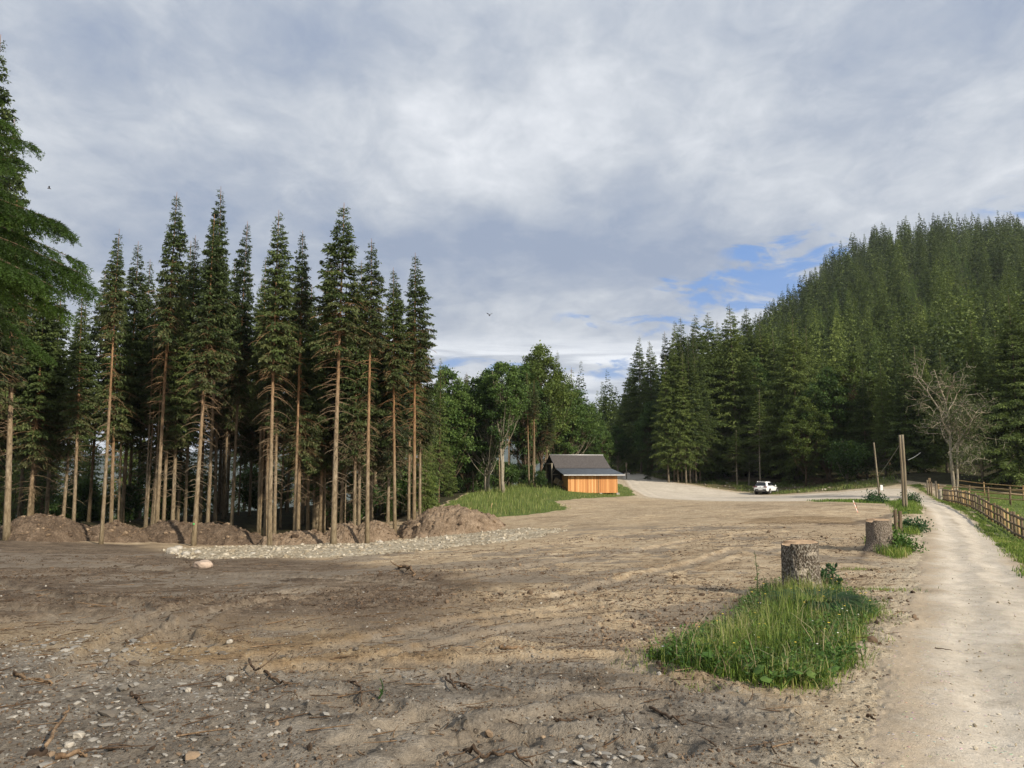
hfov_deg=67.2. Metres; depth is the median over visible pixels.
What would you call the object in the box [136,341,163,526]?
spruce tree
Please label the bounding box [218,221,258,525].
spruce tree
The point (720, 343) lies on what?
spruce tree
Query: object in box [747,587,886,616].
sedge tuft
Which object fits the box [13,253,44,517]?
spruce tree
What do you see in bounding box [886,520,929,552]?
leafy shrub
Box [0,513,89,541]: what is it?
dirt mound
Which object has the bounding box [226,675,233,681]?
rock
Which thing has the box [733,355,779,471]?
broadleaf tree
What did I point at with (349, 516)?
bush
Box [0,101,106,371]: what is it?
spruce tree
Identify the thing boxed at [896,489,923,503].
leafy shrub
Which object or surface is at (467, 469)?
broadleaf tree
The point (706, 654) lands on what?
coltsfoot
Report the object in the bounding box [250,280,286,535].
spruce tree
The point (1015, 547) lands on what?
verge grass
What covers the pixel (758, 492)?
brash litter
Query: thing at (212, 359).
spruce tree
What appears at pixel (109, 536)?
dirt mound
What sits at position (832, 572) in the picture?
leafy shrub
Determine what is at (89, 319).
spruce tree
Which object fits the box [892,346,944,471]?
spruce tree
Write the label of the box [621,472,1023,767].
road
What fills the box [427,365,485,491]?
broadleaf tree
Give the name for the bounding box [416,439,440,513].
young spruce
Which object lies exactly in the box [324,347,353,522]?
spruce tree
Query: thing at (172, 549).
rock
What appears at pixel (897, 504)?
roadside grass
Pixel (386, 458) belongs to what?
spruce tree
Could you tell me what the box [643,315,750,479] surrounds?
spruce tree
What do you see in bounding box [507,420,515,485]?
spruce tree
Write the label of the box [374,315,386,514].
spruce tree
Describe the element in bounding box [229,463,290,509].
bush
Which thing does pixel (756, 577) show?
tall weed
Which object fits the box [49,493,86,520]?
bush
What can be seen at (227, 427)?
spruce tree
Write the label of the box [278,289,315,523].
spruce tree
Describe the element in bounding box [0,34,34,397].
spruce tree
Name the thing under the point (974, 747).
road grit
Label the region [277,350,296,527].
spruce tree
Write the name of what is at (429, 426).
spruce tree
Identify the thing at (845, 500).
grass strip
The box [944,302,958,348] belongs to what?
hillside tree
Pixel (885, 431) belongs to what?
broadleaf tree
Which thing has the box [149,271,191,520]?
spruce tree
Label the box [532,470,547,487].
bush
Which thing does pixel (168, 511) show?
bush
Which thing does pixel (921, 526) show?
leafy shrub
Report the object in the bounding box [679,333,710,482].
spruce tree
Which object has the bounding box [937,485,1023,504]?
rail fence
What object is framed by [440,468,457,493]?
bush
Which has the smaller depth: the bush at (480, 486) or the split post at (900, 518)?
the split post at (900, 518)
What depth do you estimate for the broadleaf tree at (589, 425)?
105.17 m
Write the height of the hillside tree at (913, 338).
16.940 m
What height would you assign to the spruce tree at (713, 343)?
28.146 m
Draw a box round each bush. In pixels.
[24,487,72,515]
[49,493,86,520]
[50,485,101,521]
[56,477,117,521]
[108,482,144,521]
[127,454,211,518]
[141,488,193,520]
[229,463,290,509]
[300,477,323,503]
[305,470,398,522]
[391,464,442,515]
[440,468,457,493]
[454,472,478,492]
[469,467,495,491]
[480,458,521,488]
[496,462,522,485]
[514,463,527,484]
[519,464,532,483]
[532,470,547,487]
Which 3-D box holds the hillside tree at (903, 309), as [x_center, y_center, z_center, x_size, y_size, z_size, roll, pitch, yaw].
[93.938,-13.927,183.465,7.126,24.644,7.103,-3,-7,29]
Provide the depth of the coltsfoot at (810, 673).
6.27 m
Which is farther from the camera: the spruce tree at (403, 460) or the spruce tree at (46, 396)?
the spruce tree at (403, 460)
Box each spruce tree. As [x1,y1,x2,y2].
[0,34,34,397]
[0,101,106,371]
[0,119,38,477]
[0,171,46,424]
[0,202,36,540]
[0,279,79,515]
[0,355,16,474]
[0,356,25,502]
[0,358,39,522]
[0,440,13,519]
[0,457,26,518]
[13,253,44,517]
[13,448,53,518]
[15,285,88,513]
[16,304,66,514]
[18,304,73,512]
[26,464,62,507]
[35,323,91,516]
[36,461,62,509]
[53,298,103,520]
[57,289,104,493]
[75,273,116,521]
[78,392,104,491]
[88,253,147,521]
[91,234,134,543]
[96,241,155,522]
[98,373,140,517]
[112,331,133,520]
[116,317,154,518]
[117,304,210,525]
[121,262,160,518]
[127,284,152,501]
[135,301,160,527]
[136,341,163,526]
[143,196,195,522]
[143,297,207,519]
[147,277,165,456]
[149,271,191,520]
[151,316,172,523]
[170,246,209,521]
[175,235,211,522]
[177,214,243,545]
[189,264,220,522]
[190,189,233,522]
[203,240,232,523]
[205,388,240,513]
[205,409,238,512]
[213,262,254,518]
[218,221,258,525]
[223,357,242,516]
[227,434,232,512]
[229,330,253,511]
[230,283,266,515]
[231,301,283,481]
[231,366,282,514]
[237,271,253,515]
[246,261,274,532]
[247,212,305,545]
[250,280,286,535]
[253,260,306,533]
[253,446,292,509]
[258,338,265,534]
[263,274,334,529]
[274,306,298,512]
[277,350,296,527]
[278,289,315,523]
[279,361,349,528]
[279,449,305,505]
[287,232,315,530]
[287,311,350,532]
[292,474,311,516]
[297,287,327,530]
[306,315,330,528]
[307,207,369,543]
[315,310,340,532]
[318,268,340,528]
[321,320,357,508]
[323,290,382,525]
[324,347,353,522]
[333,260,389,525]
[341,368,351,522]
[342,317,395,521]
[352,238,392,542]
[361,282,418,526]
[361,359,386,518]
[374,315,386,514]
[375,270,414,531]
[378,464,385,511]
[380,411,412,513]
[387,332,411,514]
[398,310,427,520]
[401,256,437,519]
[405,316,443,514]
[406,373,441,499]
[430,361,453,505]
[468,387,480,492]
[497,455,500,489]
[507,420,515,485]
[522,374,531,485]
[528,381,541,485]
[529,384,541,486]
[537,396,556,481]
[543,353,559,465]
[569,367,577,390]
[608,393,625,473]
[609,367,645,473]
[610,338,649,473]
[628,342,660,468]
[637,332,671,478]
[640,323,721,477]
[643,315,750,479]
[649,357,683,482]
[654,332,693,482]
[655,317,716,477]
[658,347,687,481]
[663,353,700,482]
[664,343,695,481]
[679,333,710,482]
[679,356,710,482]
[687,330,716,481]
[695,349,720,482]
[697,313,753,468]
[706,304,777,479]
[711,323,750,445]
[721,431,748,484]
[733,316,839,485]
[735,309,758,374]
[735,450,763,485]
[745,390,770,480]
[748,315,777,453]
[765,332,789,468]
[771,330,819,466]
[842,372,881,479]
[869,364,906,475]
[871,354,952,473]
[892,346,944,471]
[904,351,965,472]
[944,320,1002,482]
[947,295,1023,487]
[972,333,1012,480]
[988,318,1023,488]
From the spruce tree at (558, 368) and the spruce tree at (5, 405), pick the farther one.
the spruce tree at (558, 368)
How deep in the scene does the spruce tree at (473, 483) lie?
83.02 m
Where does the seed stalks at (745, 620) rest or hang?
on the ground at (628, 516)
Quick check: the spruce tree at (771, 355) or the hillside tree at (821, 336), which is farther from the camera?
the hillside tree at (821, 336)
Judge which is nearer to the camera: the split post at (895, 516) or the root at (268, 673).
the root at (268, 673)
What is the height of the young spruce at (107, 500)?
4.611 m
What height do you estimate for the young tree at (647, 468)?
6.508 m
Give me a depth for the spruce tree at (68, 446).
46.52 m
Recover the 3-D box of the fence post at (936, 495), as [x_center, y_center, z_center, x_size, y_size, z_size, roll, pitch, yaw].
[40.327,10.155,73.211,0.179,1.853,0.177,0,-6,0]
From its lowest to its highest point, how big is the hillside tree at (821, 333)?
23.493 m
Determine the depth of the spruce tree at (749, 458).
108.22 m
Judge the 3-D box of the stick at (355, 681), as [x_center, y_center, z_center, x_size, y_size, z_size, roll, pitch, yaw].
[-1.205,2.368,5.943,0.096,0.062,0.628,2,-6,-16]
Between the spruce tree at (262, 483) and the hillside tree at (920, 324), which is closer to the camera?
the spruce tree at (262, 483)
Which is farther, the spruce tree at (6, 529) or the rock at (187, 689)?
the spruce tree at (6, 529)
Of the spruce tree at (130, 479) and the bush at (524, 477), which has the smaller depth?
the spruce tree at (130, 479)
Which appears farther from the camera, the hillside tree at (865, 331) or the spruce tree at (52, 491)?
the hillside tree at (865, 331)
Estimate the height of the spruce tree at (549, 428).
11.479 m
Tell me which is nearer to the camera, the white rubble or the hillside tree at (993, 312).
the white rubble
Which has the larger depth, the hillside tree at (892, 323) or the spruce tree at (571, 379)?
the hillside tree at (892, 323)
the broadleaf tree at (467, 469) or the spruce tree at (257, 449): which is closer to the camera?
the spruce tree at (257, 449)
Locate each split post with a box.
[893,510,897,529]
[898,511,902,531]
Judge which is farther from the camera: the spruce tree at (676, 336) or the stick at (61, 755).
the spruce tree at (676, 336)
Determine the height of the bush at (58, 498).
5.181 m
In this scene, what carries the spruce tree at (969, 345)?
on the ground at (628, 516)
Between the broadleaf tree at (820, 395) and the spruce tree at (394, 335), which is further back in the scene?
the broadleaf tree at (820, 395)
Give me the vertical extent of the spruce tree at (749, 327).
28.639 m
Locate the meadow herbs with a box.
[645,577,879,688]
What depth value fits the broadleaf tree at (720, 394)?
123.27 m
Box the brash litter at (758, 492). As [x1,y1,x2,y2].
[636,471,886,493]
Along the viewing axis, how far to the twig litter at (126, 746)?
9.99 m
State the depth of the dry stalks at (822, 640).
7.90 m
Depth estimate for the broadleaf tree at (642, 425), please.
127.03 m
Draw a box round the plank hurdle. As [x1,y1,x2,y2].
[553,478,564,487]
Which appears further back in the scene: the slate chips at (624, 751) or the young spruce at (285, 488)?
the young spruce at (285, 488)
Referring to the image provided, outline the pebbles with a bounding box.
[0,523,922,767]
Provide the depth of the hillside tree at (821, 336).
175.35 m
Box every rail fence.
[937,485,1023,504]
[942,489,1023,539]
[955,480,1023,498]
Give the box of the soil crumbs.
[0,552,912,767]
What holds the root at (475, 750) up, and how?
on the ground at (628, 516)
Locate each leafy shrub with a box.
[820,563,844,586]
[859,488,889,502]
[880,510,933,532]
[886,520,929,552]
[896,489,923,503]
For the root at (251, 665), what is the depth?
6.49 m
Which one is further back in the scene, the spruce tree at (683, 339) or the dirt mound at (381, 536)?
the spruce tree at (683, 339)
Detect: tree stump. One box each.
[780,539,823,590]
[862,518,894,551]
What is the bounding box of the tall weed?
[754,551,760,598]
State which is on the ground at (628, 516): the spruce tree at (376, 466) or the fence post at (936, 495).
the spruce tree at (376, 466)
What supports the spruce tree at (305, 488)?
on the ground at (628, 516)
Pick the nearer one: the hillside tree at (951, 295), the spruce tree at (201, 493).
the spruce tree at (201, 493)
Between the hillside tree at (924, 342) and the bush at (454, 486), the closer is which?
the bush at (454, 486)
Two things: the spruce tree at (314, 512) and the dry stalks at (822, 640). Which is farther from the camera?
the spruce tree at (314, 512)
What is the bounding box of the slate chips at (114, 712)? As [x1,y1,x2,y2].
[0,634,406,767]
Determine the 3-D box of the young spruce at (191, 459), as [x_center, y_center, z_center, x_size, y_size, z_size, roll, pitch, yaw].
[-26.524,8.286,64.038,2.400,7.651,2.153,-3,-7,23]
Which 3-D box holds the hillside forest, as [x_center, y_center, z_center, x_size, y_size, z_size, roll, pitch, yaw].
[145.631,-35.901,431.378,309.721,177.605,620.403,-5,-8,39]
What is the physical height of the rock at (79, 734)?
0.051 m
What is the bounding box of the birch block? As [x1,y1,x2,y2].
[938,489,942,498]
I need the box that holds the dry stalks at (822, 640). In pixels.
[642,571,888,682]
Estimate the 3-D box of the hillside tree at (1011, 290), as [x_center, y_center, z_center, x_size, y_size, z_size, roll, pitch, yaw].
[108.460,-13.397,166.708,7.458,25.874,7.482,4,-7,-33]
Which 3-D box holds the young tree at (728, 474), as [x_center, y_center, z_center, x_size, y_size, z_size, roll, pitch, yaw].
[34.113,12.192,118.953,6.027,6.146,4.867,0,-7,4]
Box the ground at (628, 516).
[0,252,1023,767]
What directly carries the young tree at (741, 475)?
on the ground at (628, 516)
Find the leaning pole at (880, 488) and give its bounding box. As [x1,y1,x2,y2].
[873,442,882,493]
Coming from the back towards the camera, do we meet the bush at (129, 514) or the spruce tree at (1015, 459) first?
the spruce tree at (1015, 459)
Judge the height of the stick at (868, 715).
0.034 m
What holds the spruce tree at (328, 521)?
on the ground at (628, 516)
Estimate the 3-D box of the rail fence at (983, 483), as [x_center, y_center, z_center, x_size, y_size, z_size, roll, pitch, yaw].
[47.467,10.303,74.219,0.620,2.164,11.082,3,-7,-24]
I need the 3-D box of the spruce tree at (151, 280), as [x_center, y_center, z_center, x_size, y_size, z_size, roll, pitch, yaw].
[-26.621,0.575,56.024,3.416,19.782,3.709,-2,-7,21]
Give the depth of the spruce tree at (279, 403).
44.85 m
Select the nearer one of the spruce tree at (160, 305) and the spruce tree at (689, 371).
the spruce tree at (160, 305)
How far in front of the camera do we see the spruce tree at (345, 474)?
46.62 m
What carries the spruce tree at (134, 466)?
on the ground at (628, 516)
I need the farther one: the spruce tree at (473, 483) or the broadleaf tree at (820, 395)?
the broadleaf tree at (820, 395)
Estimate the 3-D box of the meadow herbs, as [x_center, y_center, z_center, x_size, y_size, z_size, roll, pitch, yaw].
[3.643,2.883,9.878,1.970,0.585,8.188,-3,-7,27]
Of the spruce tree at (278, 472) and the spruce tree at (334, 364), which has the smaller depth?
the spruce tree at (334, 364)
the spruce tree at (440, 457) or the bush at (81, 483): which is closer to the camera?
the bush at (81, 483)
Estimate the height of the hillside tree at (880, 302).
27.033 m
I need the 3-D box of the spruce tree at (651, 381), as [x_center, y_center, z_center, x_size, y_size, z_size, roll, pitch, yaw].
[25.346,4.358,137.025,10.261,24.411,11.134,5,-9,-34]
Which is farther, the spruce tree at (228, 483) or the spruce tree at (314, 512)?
the spruce tree at (228, 483)
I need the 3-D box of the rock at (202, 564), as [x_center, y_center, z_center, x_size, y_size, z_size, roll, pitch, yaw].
[-8.225,4.835,20.529,0.509,0.281,0.432,-2,-7,19]
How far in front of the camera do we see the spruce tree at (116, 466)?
86.00 m
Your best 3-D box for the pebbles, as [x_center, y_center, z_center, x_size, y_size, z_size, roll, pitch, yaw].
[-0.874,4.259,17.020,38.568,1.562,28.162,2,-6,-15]
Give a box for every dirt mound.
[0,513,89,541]
[87,519,149,542]
[144,520,263,544]
[257,530,329,545]
[325,523,358,542]
[356,520,398,542]
[397,504,504,538]
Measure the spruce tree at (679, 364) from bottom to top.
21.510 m
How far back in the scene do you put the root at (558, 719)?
5.33 m
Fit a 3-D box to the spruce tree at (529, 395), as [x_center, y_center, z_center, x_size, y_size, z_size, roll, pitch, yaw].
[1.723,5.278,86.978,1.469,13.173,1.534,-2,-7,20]
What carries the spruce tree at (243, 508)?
on the ground at (628, 516)
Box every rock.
[26,748,47,756]
[64,741,74,747]
[72,730,85,737]
[106,742,121,750]
[129,660,138,665]
[166,547,178,553]
[181,551,189,555]
[185,687,191,691]
[193,560,212,568]
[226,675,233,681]
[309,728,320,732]
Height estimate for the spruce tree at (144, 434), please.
16.092 m
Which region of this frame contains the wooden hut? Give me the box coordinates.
[542,454,624,494]
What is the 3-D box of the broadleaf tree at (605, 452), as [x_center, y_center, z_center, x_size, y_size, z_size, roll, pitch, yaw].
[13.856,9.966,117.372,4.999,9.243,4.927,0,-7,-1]
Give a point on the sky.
(588, 177)
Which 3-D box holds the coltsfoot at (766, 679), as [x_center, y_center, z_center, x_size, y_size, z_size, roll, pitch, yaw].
[2.156,2.358,6.129,0.345,0.165,0.139,0,-6,0]
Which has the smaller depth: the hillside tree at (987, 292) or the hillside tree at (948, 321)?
the hillside tree at (948, 321)
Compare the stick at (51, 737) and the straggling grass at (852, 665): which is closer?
the stick at (51, 737)
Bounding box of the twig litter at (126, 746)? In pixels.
[0,519,914,767]
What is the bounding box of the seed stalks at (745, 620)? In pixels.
[642,563,873,686]
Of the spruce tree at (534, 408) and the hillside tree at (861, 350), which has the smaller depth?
the spruce tree at (534, 408)
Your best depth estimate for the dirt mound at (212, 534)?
42.04 m
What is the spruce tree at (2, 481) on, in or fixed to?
on the ground at (628, 516)
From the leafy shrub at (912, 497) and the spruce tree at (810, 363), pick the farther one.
the spruce tree at (810, 363)
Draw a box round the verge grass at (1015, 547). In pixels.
[907,483,1023,577]
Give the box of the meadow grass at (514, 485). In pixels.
[443,480,636,516]
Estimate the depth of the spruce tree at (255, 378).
48.75 m
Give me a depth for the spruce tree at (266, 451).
59.09 m
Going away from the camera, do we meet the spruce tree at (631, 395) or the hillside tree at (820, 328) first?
the spruce tree at (631, 395)
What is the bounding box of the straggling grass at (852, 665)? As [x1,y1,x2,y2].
[611,587,912,695]
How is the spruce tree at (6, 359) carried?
on the ground at (628, 516)
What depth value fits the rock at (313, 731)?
4.90 m
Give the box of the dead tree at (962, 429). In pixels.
[899,347,1010,499]
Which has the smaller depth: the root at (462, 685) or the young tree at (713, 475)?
the root at (462, 685)
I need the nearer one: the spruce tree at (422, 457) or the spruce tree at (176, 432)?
the spruce tree at (176, 432)
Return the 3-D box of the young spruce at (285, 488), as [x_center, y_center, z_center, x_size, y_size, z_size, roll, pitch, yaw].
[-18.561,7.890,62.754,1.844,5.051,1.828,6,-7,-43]
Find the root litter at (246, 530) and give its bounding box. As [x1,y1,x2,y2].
[2,505,499,542]
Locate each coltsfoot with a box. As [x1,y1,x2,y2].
[694,650,719,663]
[740,661,764,677]
[760,671,802,689]
[779,669,797,683]
[804,666,839,686]
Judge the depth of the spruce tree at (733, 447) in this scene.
107.24 m
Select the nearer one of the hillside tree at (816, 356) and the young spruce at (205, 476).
the young spruce at (205, 476)
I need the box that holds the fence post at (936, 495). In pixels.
[935,481,937,496]
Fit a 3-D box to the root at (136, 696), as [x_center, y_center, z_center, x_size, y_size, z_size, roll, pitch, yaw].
[-2.779,2.355,5.795,0.112,0.063,0.397,5,-8,-36]
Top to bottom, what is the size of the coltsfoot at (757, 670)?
0.176 m
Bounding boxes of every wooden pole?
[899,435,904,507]
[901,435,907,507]
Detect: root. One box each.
[129,691,150,702]
[246,652,278,670]
[263,670,297,683]
[452,743,549,765]
[459,682,472,689]
[553,717,576,721]
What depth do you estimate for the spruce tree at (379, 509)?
59.31 m
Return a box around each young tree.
[642,442,653,478]
[707,440,719,480]
[716,457,728,477]
[717,444,744,477]
[734,462,744,478]
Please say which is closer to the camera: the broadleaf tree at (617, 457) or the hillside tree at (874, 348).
the broadleaf tree at (617, 457)
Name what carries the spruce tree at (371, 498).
on the ground at (628, 516)
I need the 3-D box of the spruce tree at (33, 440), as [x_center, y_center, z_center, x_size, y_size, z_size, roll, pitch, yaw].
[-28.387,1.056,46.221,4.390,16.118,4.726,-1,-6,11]
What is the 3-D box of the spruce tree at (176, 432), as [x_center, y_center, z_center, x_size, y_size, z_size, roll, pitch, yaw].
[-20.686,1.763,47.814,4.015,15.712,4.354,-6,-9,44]
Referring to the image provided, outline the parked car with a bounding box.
[754,481,777,494]
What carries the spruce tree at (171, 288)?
on the ground at (628, 516)
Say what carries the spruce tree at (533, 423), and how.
on the ground at (628, 516)
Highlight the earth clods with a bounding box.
[0,522,918,767]
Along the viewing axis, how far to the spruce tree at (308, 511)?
49.46 m
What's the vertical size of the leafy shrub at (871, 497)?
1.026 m
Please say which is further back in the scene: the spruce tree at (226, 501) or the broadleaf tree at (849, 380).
the broadleaf tree at (849, 380)
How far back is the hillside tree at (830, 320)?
201.26 m
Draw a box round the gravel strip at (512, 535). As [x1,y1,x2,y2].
[180,528,561,558]
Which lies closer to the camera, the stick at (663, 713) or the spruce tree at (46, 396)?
the stick at (663, 713)
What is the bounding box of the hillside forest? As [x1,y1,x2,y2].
[543,212,1023,474]
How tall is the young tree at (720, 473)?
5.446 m
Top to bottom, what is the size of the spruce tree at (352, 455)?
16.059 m
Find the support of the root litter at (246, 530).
on the ground at (628, 516)
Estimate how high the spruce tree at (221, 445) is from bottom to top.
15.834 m
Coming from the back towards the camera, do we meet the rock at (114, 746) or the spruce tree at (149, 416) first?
the spruce tree at (149, 416)
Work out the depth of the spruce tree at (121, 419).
47.26 m
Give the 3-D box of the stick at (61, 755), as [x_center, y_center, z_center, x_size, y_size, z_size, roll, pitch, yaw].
[-2.573,2.169,4.498,0.171,0.063,0.072,1,-6,-9]
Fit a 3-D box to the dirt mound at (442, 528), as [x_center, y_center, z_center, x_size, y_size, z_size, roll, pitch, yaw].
[-3.909,8.589,46.379,8.094,2.629,6.760,0,-6,0]
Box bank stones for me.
[652,475,883,492]
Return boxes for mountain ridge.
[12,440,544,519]
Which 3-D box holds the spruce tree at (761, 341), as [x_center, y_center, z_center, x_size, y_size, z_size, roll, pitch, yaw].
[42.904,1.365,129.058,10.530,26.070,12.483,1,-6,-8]
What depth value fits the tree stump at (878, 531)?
19.27 m
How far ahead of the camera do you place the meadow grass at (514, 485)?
69.49 m
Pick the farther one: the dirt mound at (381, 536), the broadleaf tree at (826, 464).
the broadleaf tree at (826, 464)
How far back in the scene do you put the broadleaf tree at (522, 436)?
92.23 m
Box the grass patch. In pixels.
[643,576,882,690]
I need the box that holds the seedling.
[378,679,384,698]
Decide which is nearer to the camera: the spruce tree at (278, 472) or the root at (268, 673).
the root at (268, 673)
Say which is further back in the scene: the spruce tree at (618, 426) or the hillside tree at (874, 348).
the hillside tree at (874, 348)
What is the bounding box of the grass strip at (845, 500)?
[806,498,892,503]
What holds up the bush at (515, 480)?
on the ground at (628, 516)
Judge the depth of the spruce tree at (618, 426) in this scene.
149.77 m
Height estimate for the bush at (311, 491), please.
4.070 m
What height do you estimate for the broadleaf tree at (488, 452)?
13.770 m
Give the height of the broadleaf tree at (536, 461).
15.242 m
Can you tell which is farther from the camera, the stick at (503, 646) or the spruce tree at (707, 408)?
the spruce tree at (707, 408)
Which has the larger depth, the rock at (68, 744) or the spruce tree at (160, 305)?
the spruce tree at (160, 305)
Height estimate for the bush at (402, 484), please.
4.338 m
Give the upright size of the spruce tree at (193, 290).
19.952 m
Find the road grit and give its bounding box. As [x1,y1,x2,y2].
[834,549,1023,766]
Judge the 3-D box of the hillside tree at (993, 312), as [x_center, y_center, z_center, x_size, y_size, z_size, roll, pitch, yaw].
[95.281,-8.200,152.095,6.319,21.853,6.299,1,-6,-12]
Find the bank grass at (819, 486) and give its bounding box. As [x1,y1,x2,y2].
[636,469,900,493]
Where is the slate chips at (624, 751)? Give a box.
[545,721,685,767]
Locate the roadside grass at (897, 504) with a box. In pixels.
[864,498,925,558]
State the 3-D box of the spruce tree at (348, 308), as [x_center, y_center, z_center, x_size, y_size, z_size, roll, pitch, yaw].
[-9.321,-0.558,41.466,3.459,19.310,3.593,2,-8,-15]
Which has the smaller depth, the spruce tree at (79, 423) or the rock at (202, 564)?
the rock at (202, 564)
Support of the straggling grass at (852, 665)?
on the ground at (628, 516)
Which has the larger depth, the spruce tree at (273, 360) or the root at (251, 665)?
the spruce tree at (273, 360)
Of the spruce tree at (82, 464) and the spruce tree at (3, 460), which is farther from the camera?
the spruce tree at (82, 464)
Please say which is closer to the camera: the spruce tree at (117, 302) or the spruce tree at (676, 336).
the spruce tree at (117, 302)
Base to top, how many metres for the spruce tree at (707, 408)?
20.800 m
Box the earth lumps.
[0,506,505,542]
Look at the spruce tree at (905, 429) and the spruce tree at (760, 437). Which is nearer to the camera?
the spruce tree at (905, 429)
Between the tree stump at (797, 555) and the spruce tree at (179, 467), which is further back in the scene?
the spruce tree at (179, 467)
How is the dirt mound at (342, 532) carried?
on the ground at (628, 516)
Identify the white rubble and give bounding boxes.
[159,527,566,558]
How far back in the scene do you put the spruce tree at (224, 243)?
48.52 m
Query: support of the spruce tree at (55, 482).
on the ground at (628, 516)
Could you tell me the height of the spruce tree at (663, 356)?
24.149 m
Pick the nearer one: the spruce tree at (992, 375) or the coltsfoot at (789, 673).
the coltsfoot at (789, 673)
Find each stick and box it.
[12,671,52,683]
[44,704,69,746]
[55,748,87,759]
[347,680,362,706]
[390,561,415,575]
[445,676,457,689]
[499,644,533,649]
[649,706,686,724]
[655,661,682,673]
[866,713,875,719]
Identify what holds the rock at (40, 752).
on the ground at (628, 516)
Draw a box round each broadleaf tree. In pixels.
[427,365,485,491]
[451,368,518,491]
[456,408,489,492]
[472,361,532,492]
[506,340,579,470]
[507,363,550,471]
[507,385,549,467]
[543,376,586,459]
[557,382,605,454]
[575,403,603,454]
[594,419,617,462]
[604,425,632,471]
[630,401,658,475]
[708,370,738,442]
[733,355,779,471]
[777,393,834,485]
[795,365,856,479]
[809,419,848,479]
[820,436,876,482]
[827,351,890,478]
[874,404,895,471]
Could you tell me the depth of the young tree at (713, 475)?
117.06 m
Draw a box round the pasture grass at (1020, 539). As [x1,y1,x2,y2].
[949,486,1023,542]
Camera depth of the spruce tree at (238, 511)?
57.51 m
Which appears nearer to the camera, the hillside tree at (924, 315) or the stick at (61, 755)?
the stick at (61, 755)
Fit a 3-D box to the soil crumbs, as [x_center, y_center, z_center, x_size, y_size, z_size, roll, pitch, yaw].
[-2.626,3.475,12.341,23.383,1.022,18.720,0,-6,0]
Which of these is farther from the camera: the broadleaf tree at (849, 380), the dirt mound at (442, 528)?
the broadleaf tree at (849, 380)
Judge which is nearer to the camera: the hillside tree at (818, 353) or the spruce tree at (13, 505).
the spruce tree at (13, 505)
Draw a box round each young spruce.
[60,460,78,511]
[96,461,116,520]
[180,460,194,516]
[188,448,204,515]
[191,430,218,514]
[272,459,293,507]
[381,467,401,520]
[382,477,402,515]
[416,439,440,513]
[416,451,439,512]
[440,444,459,496]
[440,452,456,495]
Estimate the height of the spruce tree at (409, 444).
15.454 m
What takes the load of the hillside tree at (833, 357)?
on the ground at (628, 516)
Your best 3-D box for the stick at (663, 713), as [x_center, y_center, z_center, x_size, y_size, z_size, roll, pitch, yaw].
[1.102,2.283,5.326,0.094,0.060,0.466,2,-7,-19]
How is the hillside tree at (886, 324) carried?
on the ground at (628, 516)
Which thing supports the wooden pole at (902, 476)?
on the ground at (628, 516)
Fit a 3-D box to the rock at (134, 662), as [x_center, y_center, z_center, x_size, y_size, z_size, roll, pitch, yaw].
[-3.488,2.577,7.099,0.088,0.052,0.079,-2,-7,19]
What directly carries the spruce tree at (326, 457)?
on the ground at (628, 516)
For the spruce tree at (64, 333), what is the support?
on the ground at (628, 516)
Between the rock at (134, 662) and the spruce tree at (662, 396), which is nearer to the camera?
the rock at (134, 662)
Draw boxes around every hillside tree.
[805,310,828,368]
[808,308,829,374]
[808,334,819,381]
[812,302,829,365]
[812,313,829,368]
[821,294,848,368]
[822,307,847,372]
[827,301,851,372]
[834,290,862,368]
[856,335,865,368]
[857,303,874,380]
[867,279,907,357]
[869,328,880,370]
[876,291,903,361]
[881,297,912,374]
[897,276,913,355]
[907,325,921,363]
[909,296,931,367]
[912,300,928,347]
[918,299,929,340]
[918,324,929,380]
[925,298,938,365]
[936,258,967,349]
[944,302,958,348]
[962,271,991,362]
[978,290,1002,348]
[981,276,997,329]
[992,282,1008,336]
[1003,263,1023,320]
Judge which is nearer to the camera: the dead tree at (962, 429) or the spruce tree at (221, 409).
the spruce tree at (221, 409)
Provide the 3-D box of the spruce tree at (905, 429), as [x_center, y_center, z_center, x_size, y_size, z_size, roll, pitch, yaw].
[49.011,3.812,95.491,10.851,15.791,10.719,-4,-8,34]
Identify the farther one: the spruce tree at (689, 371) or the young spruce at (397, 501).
the spruce tree at (689, 371)
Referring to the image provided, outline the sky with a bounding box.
[0,0,1023,452]
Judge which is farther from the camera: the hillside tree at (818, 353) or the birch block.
the hillside tree at (818, 353)
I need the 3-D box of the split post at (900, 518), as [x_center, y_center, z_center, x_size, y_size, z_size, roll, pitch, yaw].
[12.756,4.683,25.295,0.139,1.012,0.131,0,-6,0]
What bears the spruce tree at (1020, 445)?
on the ground at (628, 516)
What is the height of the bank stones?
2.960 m
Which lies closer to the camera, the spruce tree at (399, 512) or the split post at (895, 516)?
the split post at (895, 516)
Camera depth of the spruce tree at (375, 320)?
42.32 m
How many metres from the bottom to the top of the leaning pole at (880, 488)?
4.184 m
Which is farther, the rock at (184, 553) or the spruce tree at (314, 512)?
the spruce tree at (314, 512)
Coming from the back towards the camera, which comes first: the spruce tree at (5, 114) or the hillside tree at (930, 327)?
the hillside tree at (930, 327)

